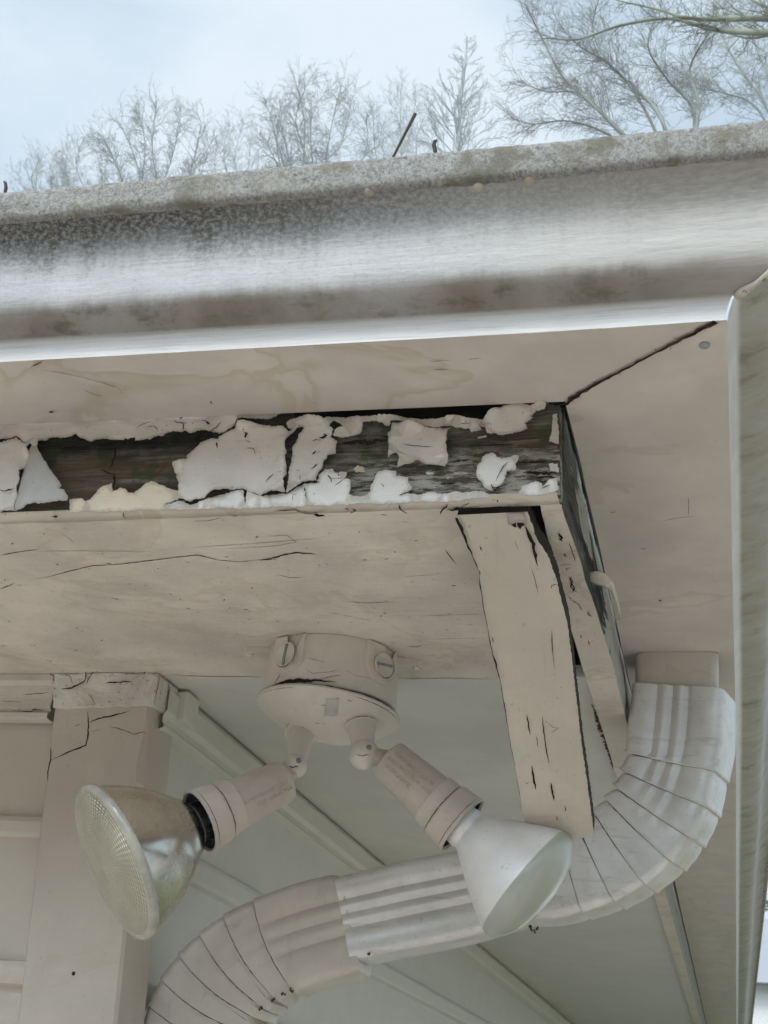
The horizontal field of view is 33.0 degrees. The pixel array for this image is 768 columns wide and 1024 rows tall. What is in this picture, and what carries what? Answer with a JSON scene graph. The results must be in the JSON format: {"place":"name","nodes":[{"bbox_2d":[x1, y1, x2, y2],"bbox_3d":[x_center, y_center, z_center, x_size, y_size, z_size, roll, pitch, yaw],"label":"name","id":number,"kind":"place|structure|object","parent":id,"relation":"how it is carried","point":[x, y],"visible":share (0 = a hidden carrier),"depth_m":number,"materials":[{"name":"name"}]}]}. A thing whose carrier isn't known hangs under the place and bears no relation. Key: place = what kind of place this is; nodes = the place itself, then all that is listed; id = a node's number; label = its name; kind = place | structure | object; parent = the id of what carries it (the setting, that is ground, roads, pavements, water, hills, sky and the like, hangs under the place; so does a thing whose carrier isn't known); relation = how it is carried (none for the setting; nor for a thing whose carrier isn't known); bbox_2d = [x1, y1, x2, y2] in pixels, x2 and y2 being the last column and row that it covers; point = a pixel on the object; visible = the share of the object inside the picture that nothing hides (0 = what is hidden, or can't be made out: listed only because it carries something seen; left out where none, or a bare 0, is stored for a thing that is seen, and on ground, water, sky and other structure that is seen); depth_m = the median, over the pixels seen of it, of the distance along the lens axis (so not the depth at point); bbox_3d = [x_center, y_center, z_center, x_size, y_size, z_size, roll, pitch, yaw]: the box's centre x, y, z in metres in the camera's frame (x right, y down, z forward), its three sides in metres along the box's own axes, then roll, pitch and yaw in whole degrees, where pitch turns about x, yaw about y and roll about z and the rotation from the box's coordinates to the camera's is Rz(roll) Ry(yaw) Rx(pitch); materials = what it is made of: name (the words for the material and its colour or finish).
{"place":"outdoors","nodes":[
{"label":"outdoors","id":0,"kind":"place"},
{"bbox_2d":[0,0,767,918],"label":"sky","id":1,"kind":"structure","parent":0,"point":[61,61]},
{"bbox_2d":[752,919,767,1023],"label":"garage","id":2,"kind":"structure","parent":0,"point":[760,1014],"depth_m":19.11,"materials":[{"name":"white"}]},
{"label":"ground","id":3,"kind":"structure","parent":0,"visible":0},
{"bbox_2d":[1,137,62,191],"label":"bare tree","id":4,"kind":"object","parent":3,"relation":"on","point":[35,169],"visible":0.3,"depth_m":27.45,"materials":[{"name":"grey plant"}]},
{"bbox_2d":[26,122,123,189],"bbox_3d":[-7.469,0.805,24.710,2.497,22.566,2.363,-2,-26,14],"label":"bare tree","id":5,"kind":"object","parent":3,"relation":"on","point":[67,177],"visible":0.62,"depth_m":28.47,"materials":[{"name":"grey plant"}]},
{"bbox_2d":[71,71,237,182],"bbox_3d":[-5.762,0.362,24.593,2.653,23.532,3.733,-16,-33,38],"label":"bare tree","id":6,"kind":"object","parent":3,"relation":"on","point":[156,176],"visible":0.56,"depth_m":28.70,"materials":[{"name":"grey plant"}]},
{"bbox_2d":[194,101,267,173],"bbox_3d":[-4.296,0.961,26.393,1.742,24.237,2.323,2,-26,6],"label":"bare tree","id":7,"kind":"object","parent":3,"relation":"on","point":[241,154],"visible":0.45,"depth_m":30.91,"materials":[{"name":"grey plant"}]},
{"bbox_2d":[236,48,397,168],"bbox_3d":[-2.204,0.205,24.278,3.382,24.121,2.516,18,-28,-25],"label":"bare tree","id":8,"kind":"object","parent":3,"relation":"on","point":[289,161],"visible":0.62,"depth_m":28.11,"materials":[{"name":"grey plant"}]},
{"bbox_2d":[0,328,705,1023],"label":"house","id":9,"kind":"structure","parent":3,"relation":"on","point":[158,576],"depth_m":1.09,"materials":[{"name":"paint"}]},
{"bbox_2d":[75,633,573,939],"bbox_3d":[-0.046,0.221,1.016,0.375,0.249,0.184,8,-26,-5],"label":"flood light","id":10,"kind":"object","parent":9,"relation":"attached to","point":[143,849],"visible":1,"depth_m":0.97,"materials":[{"name":"beige metal"}]},
{"bbox_2d":[0,120,767,1023],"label":"roof","id":11,"kind":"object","parent":9,"relation":"attached to","point":[490,276],"visible":0.98,"depth_m":0.78,"materials":[{"name":"metal"}]},
{"bbox_2d":[3,181,7,192],"bbox_3d":[-0.251,-0.184,0.845,0.004,0.072,0.012,-2,-26,14],"label":"dead twig","id":12,"kind":"object","parent":11,"relation":"on","point":[5,186],"visible":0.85,"depth_m":0.85,"materials":[{"name":"wood"}]},
{"bbox_2d":[392,113,416,156],"bbox_3d":[0.011,-0.199,0.780,0.015,0.097,0.012,-2,-26,14],"label":"dead twig","id":13,"kind":"object","parent":11,"relation":"on","point":[414,115],"visible":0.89,"depth_m":0.79,"materials":[{"name":"brown wood"}]},
{"bbox_2d":[432,139,436,152],"bbox_3d":[0.029,-0.190,0.771,0.004,0.073,0.012,-2,-26,14],"label":"dead twig","id":14,"kind":"object","parent":11,"relation":"on","point":[434,142],"visible":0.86,"depth_m":0.78,"materials":[{"name":"brown wood"}]},
{"bbox_2d":[144,652,735,1023],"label":"downspout","id":15,"kind":"object","parent":9,"relation":"attached to","point":[267,958],"visible":0.89,"depth_m":1.11,"materials":[{"name":"beige metal"}]},
{"bbox_2d":[455,506,594,839],"bbox_3d":[0.102,0.122,0.892,0.061,0.154,0.292,-2,-26,14],"label":"loose trim board","id":16,"kind":"object","parent":9,"relation":"attached to","point":[526,610],"visible":0.99,"depth_m":0.87,"materials":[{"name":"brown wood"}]},
{"bbox_2d":[349,65,453,158],"bbox_3d":[-0.480,0.467,26.319,1.784,25.670,3.640,-11,-30,29],"label":"bare tree","id":17,"kind":"object","parent":3,"relation":"on","point":[403,150],"visible":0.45,"depth_m":30.89,"materials":[{"name":"grey plant"}]},
{"bbox_2d":[403,32,504,152],"bbox_3d":[1.087,0.058,27.572,2.701,27.721,2.220,24,-32,-35],"label":"bare tree","id":18,"kind":"object","parent":3,"relation":"on","point":[458,142],"visible":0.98,"depth_m":32.14,"materials":[{"name":"grey plant"}]},
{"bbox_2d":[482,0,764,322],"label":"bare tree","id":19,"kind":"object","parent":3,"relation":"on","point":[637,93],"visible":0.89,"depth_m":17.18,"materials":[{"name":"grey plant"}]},
{"bbox_2d":[516,0,767,89],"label":"bare tree","id":20,"kind":"object","parent":3,"relation":"on","point":[750,32],"visible":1,"depth_m":11.19,"materials":[{"name":"grey plant"}]},
{"bbox_2d":[644,0,767,123],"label":"bare tree","id":21,"kind":"object","parent":3,"relation":"on","point":[747,80],"visible":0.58,"depth_m":17.75,"materials":[{"name":"grey plant"}]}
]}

